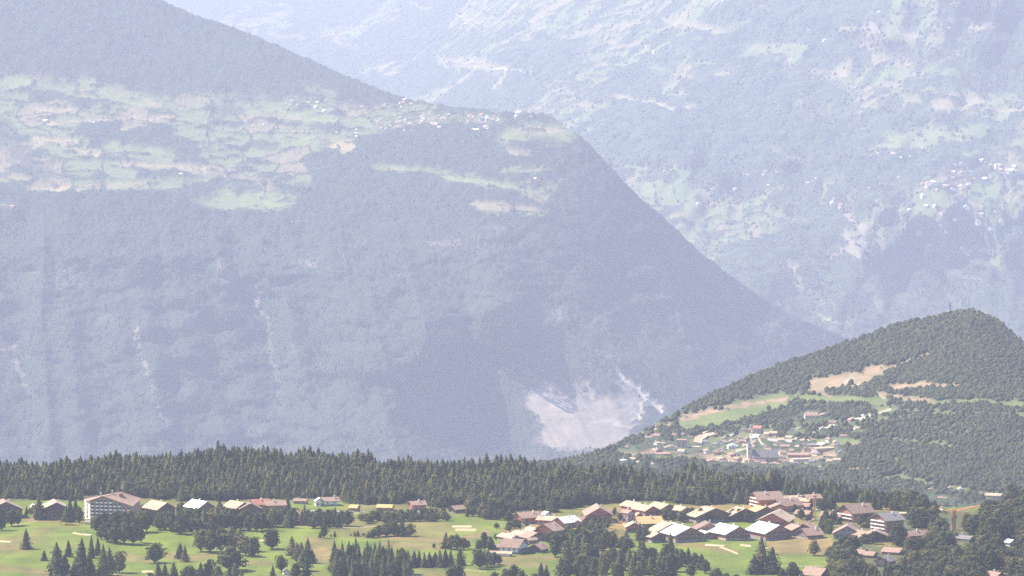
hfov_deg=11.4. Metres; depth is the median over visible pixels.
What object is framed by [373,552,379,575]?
larch tree
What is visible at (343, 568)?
spruce tree
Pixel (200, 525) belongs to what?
broadleaf tree
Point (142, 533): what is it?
broadleaf tree
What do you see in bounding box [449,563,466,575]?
broadleaf tree
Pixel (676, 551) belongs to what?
spruce tree
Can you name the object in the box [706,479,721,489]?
broadleaf tree
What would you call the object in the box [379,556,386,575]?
larch tree
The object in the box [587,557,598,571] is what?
broadleaf tree
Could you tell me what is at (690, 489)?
broadleaf tree
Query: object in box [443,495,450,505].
broadleaf tree
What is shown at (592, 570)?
spruce tree
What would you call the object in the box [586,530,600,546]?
broadleaf tree
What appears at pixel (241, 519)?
broadleaf tree
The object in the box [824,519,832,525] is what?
garden tree
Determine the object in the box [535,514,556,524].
chalet
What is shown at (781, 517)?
chalet
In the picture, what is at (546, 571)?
spruce tree
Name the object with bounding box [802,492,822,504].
chalet
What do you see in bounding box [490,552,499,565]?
broadleaf tree
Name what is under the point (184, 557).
spruce tree
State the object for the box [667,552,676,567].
broadleaf tree
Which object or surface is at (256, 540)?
broadleaf tree
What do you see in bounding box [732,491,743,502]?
larch tree
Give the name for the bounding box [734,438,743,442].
house
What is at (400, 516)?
broadleaf tree
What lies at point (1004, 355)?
hill forest
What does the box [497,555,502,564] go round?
broadleaf tree
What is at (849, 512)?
chalet
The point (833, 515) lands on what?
broadleaf tree
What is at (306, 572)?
spruce tree
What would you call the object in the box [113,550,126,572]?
broadleaf tree
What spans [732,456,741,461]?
house
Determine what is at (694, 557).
broadleaf tree
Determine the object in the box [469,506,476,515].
garden tree
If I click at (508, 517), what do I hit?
garden tree
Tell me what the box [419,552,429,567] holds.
spruce tree
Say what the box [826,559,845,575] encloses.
broadleaf tree
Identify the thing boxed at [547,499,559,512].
spruce tree
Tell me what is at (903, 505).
garden tree
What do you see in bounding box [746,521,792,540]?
chalet
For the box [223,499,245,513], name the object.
chalet
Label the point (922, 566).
broadleaf tree
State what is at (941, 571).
spruce tree
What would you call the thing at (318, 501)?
chalet
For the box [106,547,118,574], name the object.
larch tree
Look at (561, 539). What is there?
broadleaf tree
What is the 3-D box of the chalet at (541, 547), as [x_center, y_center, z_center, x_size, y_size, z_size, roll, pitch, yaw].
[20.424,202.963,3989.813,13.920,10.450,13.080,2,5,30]
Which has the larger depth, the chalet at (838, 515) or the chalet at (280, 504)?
the chalet at (280, 504)
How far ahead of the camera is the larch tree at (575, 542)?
3969.77 m
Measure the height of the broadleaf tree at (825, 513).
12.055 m
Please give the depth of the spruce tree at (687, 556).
3920.97 m
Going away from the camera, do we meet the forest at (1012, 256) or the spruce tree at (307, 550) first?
the spruce tree at (307, 550)
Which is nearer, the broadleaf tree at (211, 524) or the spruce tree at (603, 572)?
the spruce tree at (603, 572)
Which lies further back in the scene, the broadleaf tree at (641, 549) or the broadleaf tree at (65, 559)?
the broadleaf tree at (641, 549)
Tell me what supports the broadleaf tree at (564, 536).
on the golf terrain at (732, 557)
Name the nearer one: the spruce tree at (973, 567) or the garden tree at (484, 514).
the spruce tree at (973, 567)
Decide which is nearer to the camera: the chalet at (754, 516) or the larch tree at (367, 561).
the larch tree at (367, 561)
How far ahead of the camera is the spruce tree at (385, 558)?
3813.73 m
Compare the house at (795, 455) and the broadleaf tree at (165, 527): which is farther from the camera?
the house at (795, 455)
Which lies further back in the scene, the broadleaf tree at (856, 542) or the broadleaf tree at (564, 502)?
the broadleaf tree at (564, 502)
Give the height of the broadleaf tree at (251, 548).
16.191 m
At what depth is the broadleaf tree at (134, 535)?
4049.32 m
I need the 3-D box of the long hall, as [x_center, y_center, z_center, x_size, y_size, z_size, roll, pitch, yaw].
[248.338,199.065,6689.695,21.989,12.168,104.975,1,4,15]
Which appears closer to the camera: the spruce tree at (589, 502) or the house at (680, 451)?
the spruce tree at (589, 502)
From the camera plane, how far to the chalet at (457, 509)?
4254.26 m
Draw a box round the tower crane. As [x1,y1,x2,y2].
[944,505,980,529]
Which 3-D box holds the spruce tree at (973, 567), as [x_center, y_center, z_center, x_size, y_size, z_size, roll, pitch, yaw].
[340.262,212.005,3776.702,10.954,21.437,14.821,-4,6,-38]
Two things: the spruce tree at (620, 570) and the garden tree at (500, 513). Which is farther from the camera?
the garden tree at (500, 513)
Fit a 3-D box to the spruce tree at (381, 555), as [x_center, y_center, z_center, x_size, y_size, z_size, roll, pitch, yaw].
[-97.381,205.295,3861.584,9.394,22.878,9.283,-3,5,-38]
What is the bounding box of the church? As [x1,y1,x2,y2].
[747,442,778,461]
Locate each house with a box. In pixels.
[649,451,670,455]
[650,447,663,451]
[664,444,677,450]
[677,439,686,446]
[677,448,685,453]
[692,446,701,450]
[702,448,711,453]
[706,459,718,462]
[718,439,727,443]
[727,443,737,448]
[727,451,739,456]
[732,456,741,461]
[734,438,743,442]
[742,457,748,462]
[752,425,763,433]
[769,430,776,435]
[775,437,784,441]
[778,449,785,454]
[788,452,809,457]
[789,458,810,461]
[803,411,817,418]
[804,446,811,451]
[807,442,818,446]
[811,447,834,452]
[812,451,823,455]
[823,453,835,457]
[825,436,831,442]
[828,419,838,424]
[899,512,907,518]
[974,219,980,225]
[985,492,1004,498]
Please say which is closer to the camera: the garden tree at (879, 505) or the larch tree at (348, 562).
the larch tree at (348, 562)
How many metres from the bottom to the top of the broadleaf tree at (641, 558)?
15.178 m
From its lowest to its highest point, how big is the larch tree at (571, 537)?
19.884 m
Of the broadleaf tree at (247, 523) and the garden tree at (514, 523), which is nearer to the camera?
the broadleaf tree at (247, 523)
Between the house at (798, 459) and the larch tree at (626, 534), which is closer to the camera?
the larch tree at (626, 534)
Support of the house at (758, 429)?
on the village hill terrain at (737, 408)
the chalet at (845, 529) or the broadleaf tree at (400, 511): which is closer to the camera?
the chalet at (845, 529)
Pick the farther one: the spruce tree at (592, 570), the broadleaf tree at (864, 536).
the broadleaf tree at (864, 536)
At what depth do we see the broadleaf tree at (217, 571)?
3810.62 m
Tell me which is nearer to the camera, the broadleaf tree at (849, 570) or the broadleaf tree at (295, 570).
the broadleaf tree at (849, 570)
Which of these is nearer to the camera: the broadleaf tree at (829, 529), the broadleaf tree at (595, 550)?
the broadleaf tree at (595, 550)
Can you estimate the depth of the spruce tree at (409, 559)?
3895.82 m
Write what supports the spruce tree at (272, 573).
on the golf terrain at (732, 557)
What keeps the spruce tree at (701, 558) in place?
on the golf terrain at (732, 557)
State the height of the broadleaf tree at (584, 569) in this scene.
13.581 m
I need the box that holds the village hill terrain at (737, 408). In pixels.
[538,310,1023,506]
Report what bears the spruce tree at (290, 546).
on the golf terrain at (732, 557)
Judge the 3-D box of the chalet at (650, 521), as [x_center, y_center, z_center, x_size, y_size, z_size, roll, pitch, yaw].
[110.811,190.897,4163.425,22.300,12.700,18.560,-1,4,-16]
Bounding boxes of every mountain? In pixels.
[0,0,850,466]
[164,0,1023,340]
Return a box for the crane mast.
[812,495,816,520]
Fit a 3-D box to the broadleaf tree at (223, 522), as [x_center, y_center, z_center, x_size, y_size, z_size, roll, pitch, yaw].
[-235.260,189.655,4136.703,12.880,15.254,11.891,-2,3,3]
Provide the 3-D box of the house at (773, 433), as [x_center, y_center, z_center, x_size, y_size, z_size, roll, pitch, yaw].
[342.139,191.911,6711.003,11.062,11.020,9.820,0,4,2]
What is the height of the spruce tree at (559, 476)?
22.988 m
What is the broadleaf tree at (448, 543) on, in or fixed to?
on the golf terrain at (732, 557)
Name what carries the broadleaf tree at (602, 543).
on the golf terrain at (732, 557)
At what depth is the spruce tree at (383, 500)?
4308.04 m
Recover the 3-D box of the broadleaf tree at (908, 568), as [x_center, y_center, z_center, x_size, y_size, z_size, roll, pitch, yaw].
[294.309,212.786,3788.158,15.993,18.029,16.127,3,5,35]
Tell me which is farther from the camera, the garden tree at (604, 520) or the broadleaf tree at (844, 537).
the garden tree at (604, 520)
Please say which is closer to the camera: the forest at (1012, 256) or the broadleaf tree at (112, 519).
the broadleaf tree at (112, 519)
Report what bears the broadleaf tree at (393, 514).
on the golf terrain at (732, 557)
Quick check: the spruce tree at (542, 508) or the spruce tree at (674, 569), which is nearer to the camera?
the spruce tree at (674, 569)
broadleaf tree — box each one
[0,510,7,530]
[4,509,18,525]
[15,510,21,523]
[29,505,34,513]
[62,555,69,575]
[74,506,83,523]
[91,515,100,530]
[96,524,103,537]
[97,512,110,528]
[100,522,111,541]
[104,522,120,542]
[107,510,119,526]
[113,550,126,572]
[115,521,131,543]
[116,510,129,527]
[127,509,138,525]
[127,523,141,543]
[135,510,145,526]
[138,524,145,542]
[143,510,152,531]
[144,542,167,562]
[152,513,163,529]
[160,517,167,529]
[163,511,176,529]
[170,515,189,533]
[179,567,187,575]
[182,508,192,515]
[185,564,199,575]
[186,517,195,531]
[191,529,204,551]
[192,508,202,518]
[194,519,207,531]
[199,529,221,552]
[203,559,216,575]
[204,519,218,531]
[205,511,213,521]
[210,566,225,575]
[213,514,222,526]
[214,545,249,570]
[216,513,228,527]
[216,527,225,551]
[220,526,241,547]
[225,512,236,526]
[229,508,237,516]
[230,516,241,529]
[235,530,244,547]
[236,535,247,555]
[237,514,244,529]
[240,509,251,520]
[241,537,260,556]
[242,515,252,530]
[251,513,261,531]
[253,536,260,547]
[259,512,267,530]
[262,528,281,548]
[267,508,278,522]
[275,512,284,525]
[275,554,288,571]
[289,507,300,518]
[289,563,301,575]
[290,542,302,562]
[302,509,312,525]
[307,515,321,527]
[316,511,326,521]
[319,524,328,536]
[326,513,333,525]
[328,560,333,572]
[333,548,343,562]
[339,510,344,525]
[340,509,354,525]
[346,545,354,560]
[349,560,361,575]
[356,514,364,520]
[359,560,367,575]
[360,554,369,562]
[361,515,373,522]
[369,529,376,536]
[370,525,385,536]
[373,511,380,520]
[377,546,386,560]
[380,523,392,535]
[381,515,389,522]
[384,481,397,490]
[385,562,400,575]
[388,521,398,534]
[390,512,397,521]
[392,558,401,575]
[395,509,404,515]
[397,514,405,520]
[397,548,410,558]
[404,512,410,519]
[404,523,416,535]
[406,558,414,574]
[413,513,424,520]
[423,490,435,501]
[423,514,429,519]
[430,513,440,520]
[435,496,447,506]
[442,514,451,520]
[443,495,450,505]
[444,535,453,548]
[444,566,456,575]
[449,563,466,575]
[451,534,462,549]
[459,537,469,548]
[463,486,473,496]
[469,497,478,507]
[471,547,490,568]
[475,539,482,549]
[480,532,488,549]
[482,483,498,491]
[485,536,495,549]
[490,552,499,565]
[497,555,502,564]
[501,568,510,575]
[509,564,523,575]
[516,570,526,575]
[518,503,525,509]
[519,494,528,501]
[524,501,531,509]
[529,504,536,509]
[547,474,555,484]
[548,533,560,547]
[549,540,561,556]
[550,531,568,540]
[555,558,575,575]
[557,494,572,508]
[559,534,564,545]
[559,547,572,563]
[560,540,571,553]
[571,545,580,556]
[571,550,580,562]
[571,555,588,575]
[572,533,590,549]
[575,553,589,566]
[578,471,595,479]
[578,530,589,542]
[578,564,590,575]
[580,543,594,559]
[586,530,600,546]
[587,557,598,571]
[589,535,599,545]
[592,543,601,558]
[593,528,603,534]
[597,532,611,550]
[603,551,615,570]
[606,535,617,548]
[609,547,617,560]
[609,562,619,575]
[610,529,617,543]
[612,507,617,515]
[617,536,625,548]
[619,536,635,551]
[634,561,646,575]
[636,541,648,557]
[636,554,646,566]
[640,525,648,539]
[644,557,656,568]
[646,546,658,559]
[651,562,664,575]
[661,509,668,519]
[661,544,670,555]
[661,555,666,564]
[667,510,677,520]
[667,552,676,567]
[674,555,682,571]
[676,511,688,521]
[676,548,686,563]
[684,508,693,513]
[685,563,696,575]
[686,491,696,503]
[687,485,698,498]
[688,552,698,566]
[697,481,709,487]
[700,559,710,573]
[705,487,715,501]
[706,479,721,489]
[706,512,714,520]
[707,568,722,575]
[743,509,751,521]
[777,569,785,575]
[784,562,801,575]
[790,504,797,512]
[797,509,804,519]
[807,540,820,555]
[816,497,830,510]
[818,524,826,530]
[821,510,830,518]
[824,525,833,533]
[824,558,837,569]
[826,495,837,510]
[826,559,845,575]
[829,511,837,520]
[833,567,842,573]
[839,563,848,571]
[840,535,851,542]
[840,566,853,573]
[845,545,862,558]
[848,535,865,548]
[859,533,869,542]
[869,531,879,543]
[890,570,907,575]
[893,564,905,573]
[902,564,918,575]
[918,561,932,570]
[923,565,939,572]
[943,568,962,575]
[961,561,976,570]
[967,570,978,575]
[969,570,987,575]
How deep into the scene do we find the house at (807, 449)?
6518.58 m
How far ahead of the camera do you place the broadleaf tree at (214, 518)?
4133.77 m
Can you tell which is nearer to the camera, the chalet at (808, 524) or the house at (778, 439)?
the chalet at (808, 524)
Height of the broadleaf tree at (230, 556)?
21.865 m
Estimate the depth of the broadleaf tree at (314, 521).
4157.17 m
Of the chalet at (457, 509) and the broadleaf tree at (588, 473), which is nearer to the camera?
the chalet at (457, 509)
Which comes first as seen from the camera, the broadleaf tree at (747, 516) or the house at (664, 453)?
the broadleaf tree at (747, 516)
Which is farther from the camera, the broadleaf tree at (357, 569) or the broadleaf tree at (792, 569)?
the broadleaf tree at (792, 569)
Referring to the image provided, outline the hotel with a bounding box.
[83,490,141,524]
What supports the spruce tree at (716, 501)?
on the golf terrain at (732, 557)
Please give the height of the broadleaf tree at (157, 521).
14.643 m
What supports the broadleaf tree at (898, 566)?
on the golf terrain at (732, 557)
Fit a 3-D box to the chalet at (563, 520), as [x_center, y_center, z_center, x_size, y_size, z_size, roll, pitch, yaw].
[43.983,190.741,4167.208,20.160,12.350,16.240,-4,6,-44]
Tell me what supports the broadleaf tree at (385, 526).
on the golf terrain at (732, 557)
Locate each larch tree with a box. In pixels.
[59,504,72,523]
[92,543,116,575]
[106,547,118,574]
[200,509,208,525]
[214,505,220,514]
[225,567,230,575]
[229,563,240,575]
[264,511,278,529]
[277,508,284,523]
[290,549,315,570]
[329,551,341,575]
[344,490,352,502]
[346,553,351,575]
[349,559,353,575]
[356,542,361,558]
[365,541,369,553]
[365,552,368,567]
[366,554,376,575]
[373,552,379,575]
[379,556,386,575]
[385,555,391,569]
[392,473,399,482]
[401,555,408,575]
[476,476,483,485]
[479,500,487,508]
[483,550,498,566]
[528,477,538,488]
[545,479,552,492]
[553,556,563,575]
[554,467,562,483]
[567,526,574,545]
[570,535,581,552]
[579,535,587,549]
[596,551,607,572]
[622,550,632,570]
[624,530,632,540]
[645,556,654,575]
[655,549,663,562]
[671,488,685,502]
[685,463,696,476]
[694,490,703,504]
[702,491,711,504]
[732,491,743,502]
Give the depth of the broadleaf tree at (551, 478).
4372.99 m
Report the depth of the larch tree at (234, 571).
3807.37 m
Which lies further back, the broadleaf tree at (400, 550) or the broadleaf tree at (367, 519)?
the broadleaf tree at (367, 519)
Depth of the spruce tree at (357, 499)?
4316.10 m
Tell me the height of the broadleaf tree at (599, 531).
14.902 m
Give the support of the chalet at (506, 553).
on the golf terrain at (732, 557)
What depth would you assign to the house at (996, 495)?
6039.69 m
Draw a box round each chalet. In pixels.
[0,499,23,517]
[42,499,67,519]
[141,500,176,513]
[183,499,215,509]
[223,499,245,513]
[238,501,261,513]
[249,498,269,506]
[263,499,286,510]
[293,498,308,503]
[314,497,323,505]
[320,495,339,505]
[348,504,360,511]
[376,504,394,510]
[407,499,426,509]
[447,505,466,512]
[489,550,513,556]
[493,544,499,550]
[496,531,519,539]
[498,537,529,553]
[505,534,519,538]
[509,529,524,535]
[511,510,541,523]
[514,110,523,114]
[518,529,544,540]
[524,525,537,531]
[525,537,538,543]
[528,542,549,552]
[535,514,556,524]
[535,521,563,534]
[541,511,551,515]
[551,515,581,527]
[573,520,582,526]
[578,515,588,524]
[582,503,613,522]
[619,499,642,510]
[619,508,635,521]
[623,520,642,532]
[630,503,658,515]
[633,515,663,527]
[644,530,667,542]
[648,521,672,532]
[649,501,673,514]
[660,522,706,542]
[669,504,689,512]
[686,505,730,522]
[691,520,715,530]
[698,530,716,538]
[706,522,751,540]
[726,506,760,521]
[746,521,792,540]
[748,491,783,507]
[749,505,774,517]
[755,508,795,526]
[767,501,788,512]
[769,497,803,511]
[783,494,801,497]
[785,523,804,535]
[793,508,812,517]
[795,526,825,539]
[799,496,810,502]
[799,566,829,575]
[800,500,812,509]
[800,521,817,527]
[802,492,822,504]
[818,510,841,520]
[832,523,859,538]
[836,502,876,521]
[848,528,866,538]
[854,547,866,553]
[858,528,890,541]
[860,549,878,557]
[868,511,905,531]
[873,554,896,566]
[880,545,902,554]
[905,529,926,538]
[956,533,974,541]
[987,569,1004,575]
[1004,539,1016,545]
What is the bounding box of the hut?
[282,568,289,574]
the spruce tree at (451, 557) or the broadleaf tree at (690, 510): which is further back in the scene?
the broadleaf tree at (690, 510)
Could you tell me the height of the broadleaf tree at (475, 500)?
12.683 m
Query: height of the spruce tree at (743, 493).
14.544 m
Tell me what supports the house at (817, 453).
on the village hill terrain at (737, 408)
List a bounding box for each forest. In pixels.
[0,0,846,464]
[170,0,1023,339]
[477,307,1023,506]
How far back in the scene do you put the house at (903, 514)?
4207.14 m
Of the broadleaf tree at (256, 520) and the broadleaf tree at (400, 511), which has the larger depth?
the broadleaf tree at (400, 511)
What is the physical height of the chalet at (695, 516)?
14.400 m
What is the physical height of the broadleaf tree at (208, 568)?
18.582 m
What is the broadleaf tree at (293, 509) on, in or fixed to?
on the golf terrain at (732, 557)
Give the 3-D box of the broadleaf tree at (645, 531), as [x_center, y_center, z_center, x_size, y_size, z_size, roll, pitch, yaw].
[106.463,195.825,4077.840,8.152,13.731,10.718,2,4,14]
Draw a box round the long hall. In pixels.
[694,432,716,444]
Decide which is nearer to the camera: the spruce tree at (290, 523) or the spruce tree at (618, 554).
the spruce tree at (618, 554)
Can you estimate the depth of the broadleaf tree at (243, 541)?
3981.03 m
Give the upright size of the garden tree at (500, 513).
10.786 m
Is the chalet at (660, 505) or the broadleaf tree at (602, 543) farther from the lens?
the chalet at (660, 505)
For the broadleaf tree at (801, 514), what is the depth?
4210.86 m
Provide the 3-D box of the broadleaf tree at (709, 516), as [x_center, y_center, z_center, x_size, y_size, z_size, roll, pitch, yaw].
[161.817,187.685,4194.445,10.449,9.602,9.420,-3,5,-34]
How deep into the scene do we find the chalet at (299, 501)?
4312.43 m
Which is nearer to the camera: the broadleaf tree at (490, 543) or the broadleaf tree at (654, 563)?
the broadleaf tree at (654, 563)
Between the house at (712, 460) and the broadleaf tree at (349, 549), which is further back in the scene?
the house at (712, 460)
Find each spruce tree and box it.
[19,528,32,549]
[31,493,47,519]
[40,550,48,560]
[42,542,69,575]
[64,540,73,557]
[67,497,76,521]
[68,538,93,575]
[73,498,77,515]
[86,536,96,557]
[86,551,97,575]
[94,537,101,555]
[154,560,162,575]
[161,564,169,575]
[167,561,180,575]
[174,543,182,558]
[179,545,189,561]
[197,562,206,575]
[251,470,260,482]
[269,566,275,575]
[282,512,289,525]
[284,535,295,555]
[287,509,295,527]
[293,511,298,524]
[298,510,305,525]
[300,538,315,562]
[301,562,313,575]
[308,549,318,563]
[320,512,329,526]
[327,540,336,569]
[330,508,340,525]
[334,512,341,527]
[340,556,349,575]
[351,488,363,504]
[356,480,363,491]
[362,492,371,504]
[377,492,388,503]
[379,547,383,567]
[381,551,387,570]
[389,491,401,503]
[394,519,410,536]
[400,548,410,575]
[406,512,417,521]
[407,550,413,567]
[411,550,418,567]
[416,551,421,565]
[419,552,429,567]
[426,552,436,566]
[428,493,436,506]
[432,552,437,566]
[433,497,441,507]
[434,549,445,567]
[440,533,449,548]
[442,549,452,567]
[446,493,454,505]
[449,549,454,564]
[454,547,466,565]
[513,502,519,510]
[536,563,545,575]
[538,501,544,510]
[544,564,549,575]
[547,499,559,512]
[555,471,562,482]
[567,494,577,507]
[576,490,581,506]
[579,488,585,504]
[585,489,594,504]
[588,560,599,575]
[592,491,598,503]
[597,475,602,484]
[598,553,606,575]
[606,488,618,502]
[607,470,613,483]
[615,543,627,561]
[615,548,626,570]
[616,555,626,575]
[626,557,635,575]
[632,551,638,568]
[634,523,643,540]
[664,553,673,575]
[666,532,675,553]
[671,559,677,575]
[673,547,684,565]
[676,488,689,503]
[684,548,691,564]
[694,553,704,569]
[712,491,721,504]
[713,488,724,503]
[740,485,745,500]
[742,555,762,574]
[743,490,750,504]
[750,534,768,573]
[761,547,782,573]
[857,560,862,574]
[866,567,872,575]
[871,485,874,501]
[883,558,886,572]
[927,565,933,575]
[939,563,944,574]
[945,555,954,569]
[969,561,976,571]
[1008,564,1013,575]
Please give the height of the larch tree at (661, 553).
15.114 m
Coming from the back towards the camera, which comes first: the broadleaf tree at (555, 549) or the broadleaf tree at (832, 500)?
the broadleaf tree at (832, 500)
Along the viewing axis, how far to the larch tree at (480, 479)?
4356.02 m
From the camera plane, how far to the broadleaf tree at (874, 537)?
4040.80 m
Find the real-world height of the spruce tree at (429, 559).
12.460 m
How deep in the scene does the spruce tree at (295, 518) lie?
4182.15 m
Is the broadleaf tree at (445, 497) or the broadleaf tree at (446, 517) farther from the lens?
the broadleaf tree at (445, 497)
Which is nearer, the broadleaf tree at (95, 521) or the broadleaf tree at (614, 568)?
the broadleaf tree at (614, 568)
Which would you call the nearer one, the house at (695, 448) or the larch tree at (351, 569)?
the larch tree at (351, 569)
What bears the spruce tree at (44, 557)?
on the golf terrain at (732, 557)
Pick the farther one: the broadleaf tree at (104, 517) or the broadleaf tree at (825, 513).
the broadleaf tree at (825, 513)
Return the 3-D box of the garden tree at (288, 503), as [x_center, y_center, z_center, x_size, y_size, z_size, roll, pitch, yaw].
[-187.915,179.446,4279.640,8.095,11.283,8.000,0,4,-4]
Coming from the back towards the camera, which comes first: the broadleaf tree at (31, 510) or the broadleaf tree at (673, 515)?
the broadleaf tree at (31, 510)
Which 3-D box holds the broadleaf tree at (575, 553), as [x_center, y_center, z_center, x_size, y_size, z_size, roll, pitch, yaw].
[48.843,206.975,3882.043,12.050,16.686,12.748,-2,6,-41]
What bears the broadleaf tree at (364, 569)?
on the golf terrain at (732, 557)
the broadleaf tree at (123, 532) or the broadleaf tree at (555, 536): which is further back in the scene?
the broadleaf tree at (123, 532)
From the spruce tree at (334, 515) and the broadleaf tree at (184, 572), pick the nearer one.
the broadleaf tree at (184, 572)
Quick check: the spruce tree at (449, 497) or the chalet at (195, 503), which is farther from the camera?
the spruce tree at (449, 497)
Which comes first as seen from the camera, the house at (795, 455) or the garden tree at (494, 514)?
the garden tree at (494, 514)
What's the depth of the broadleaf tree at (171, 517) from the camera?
4124.73 m
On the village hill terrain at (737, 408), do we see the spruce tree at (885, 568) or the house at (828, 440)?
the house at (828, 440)
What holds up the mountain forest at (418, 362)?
on the mountain at (572, 418)
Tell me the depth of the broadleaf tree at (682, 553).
3909.26 m
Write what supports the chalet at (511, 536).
on the golf terrain at (732, 557)
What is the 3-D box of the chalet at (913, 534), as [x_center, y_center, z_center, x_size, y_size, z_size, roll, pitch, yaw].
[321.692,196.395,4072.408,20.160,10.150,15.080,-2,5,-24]
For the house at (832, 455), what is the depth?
6433.90 m
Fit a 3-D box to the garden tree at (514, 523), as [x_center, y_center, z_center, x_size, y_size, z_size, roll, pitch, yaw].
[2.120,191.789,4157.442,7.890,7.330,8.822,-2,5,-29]
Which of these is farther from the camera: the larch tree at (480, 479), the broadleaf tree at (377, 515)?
the larch tree at (480, 479)
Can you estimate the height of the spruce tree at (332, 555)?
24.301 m
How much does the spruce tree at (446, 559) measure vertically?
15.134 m
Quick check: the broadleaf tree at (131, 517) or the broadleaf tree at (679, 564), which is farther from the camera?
the broadleaf tree at (131, 517)
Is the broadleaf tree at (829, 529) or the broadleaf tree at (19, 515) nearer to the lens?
the broadleaf tree at (829, 529)
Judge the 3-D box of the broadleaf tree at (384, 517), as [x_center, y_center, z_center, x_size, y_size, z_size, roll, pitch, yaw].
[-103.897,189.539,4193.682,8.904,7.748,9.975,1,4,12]
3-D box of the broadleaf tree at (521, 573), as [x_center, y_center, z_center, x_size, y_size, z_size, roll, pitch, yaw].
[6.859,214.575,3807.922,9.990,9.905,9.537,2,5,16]
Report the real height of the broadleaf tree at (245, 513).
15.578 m
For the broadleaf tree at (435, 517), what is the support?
on the golf terrain at (732, 557)
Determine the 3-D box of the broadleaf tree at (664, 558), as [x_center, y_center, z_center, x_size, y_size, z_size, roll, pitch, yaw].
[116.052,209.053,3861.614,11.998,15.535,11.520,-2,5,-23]
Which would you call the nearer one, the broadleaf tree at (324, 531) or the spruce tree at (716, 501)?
the broadleaf tree at (324, 531)
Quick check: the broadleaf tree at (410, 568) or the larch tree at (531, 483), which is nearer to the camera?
the broadleaf tree at (410, 568)
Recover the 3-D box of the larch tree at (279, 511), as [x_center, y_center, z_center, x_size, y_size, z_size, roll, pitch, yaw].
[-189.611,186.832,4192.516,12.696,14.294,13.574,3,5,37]
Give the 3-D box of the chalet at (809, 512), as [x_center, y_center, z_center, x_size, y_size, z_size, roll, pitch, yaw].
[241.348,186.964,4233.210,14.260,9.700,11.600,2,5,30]
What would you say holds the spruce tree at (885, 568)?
on the golf terrain at (732, 557)
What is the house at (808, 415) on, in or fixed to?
on the village hill terrain at (737, 408)
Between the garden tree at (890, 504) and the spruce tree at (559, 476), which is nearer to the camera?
the garden tree at (890, 504)
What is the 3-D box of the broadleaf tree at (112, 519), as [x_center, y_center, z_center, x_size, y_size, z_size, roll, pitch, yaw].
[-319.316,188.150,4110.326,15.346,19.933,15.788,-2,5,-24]
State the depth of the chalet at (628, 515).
4206.59 m
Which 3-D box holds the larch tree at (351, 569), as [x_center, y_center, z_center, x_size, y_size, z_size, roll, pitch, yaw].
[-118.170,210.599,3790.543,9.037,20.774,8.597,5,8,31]
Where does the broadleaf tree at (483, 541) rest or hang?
on the golf terrain at (732, 557)
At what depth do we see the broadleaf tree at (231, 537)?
4006.03 m
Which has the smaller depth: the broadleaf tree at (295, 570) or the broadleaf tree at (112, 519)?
the broadleaf tree at (295, 570)
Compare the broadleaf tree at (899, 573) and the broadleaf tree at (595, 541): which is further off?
the broadleaf tree at (595, 541)
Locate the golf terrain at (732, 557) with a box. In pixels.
[0,489,1016,575]
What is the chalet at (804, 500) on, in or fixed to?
on the golf terrain at (732, 557)
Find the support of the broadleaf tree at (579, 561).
on the golf terrain at (732, 557)
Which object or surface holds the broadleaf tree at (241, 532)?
on the golf terrain at (732, 557)
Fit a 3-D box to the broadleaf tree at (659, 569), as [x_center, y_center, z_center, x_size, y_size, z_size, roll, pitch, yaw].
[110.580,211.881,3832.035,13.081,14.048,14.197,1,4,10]
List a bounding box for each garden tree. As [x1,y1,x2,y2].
[282,507,288,514]
[285,496,290,508]
[464,504,469,516]
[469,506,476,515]
[476,507,481,517]
[481,509,487,518]
[486,506,493,519]
[492,507,499,519]
[495,508,504,519]
[502,512,512,521]
[510,520,518,527]
[601,516,606,523]
[805,514,811,520]
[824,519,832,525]
[843,490,852,501]
[855,514,864,523]
[859,522,868,527]
[871,495,877,509]
[876,499,883,509]
[882,496,888,509]
[886,492,893,500]
[887,501,894,509]
[900,500,906,511]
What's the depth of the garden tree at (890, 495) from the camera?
4313.66 m
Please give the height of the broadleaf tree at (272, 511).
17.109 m

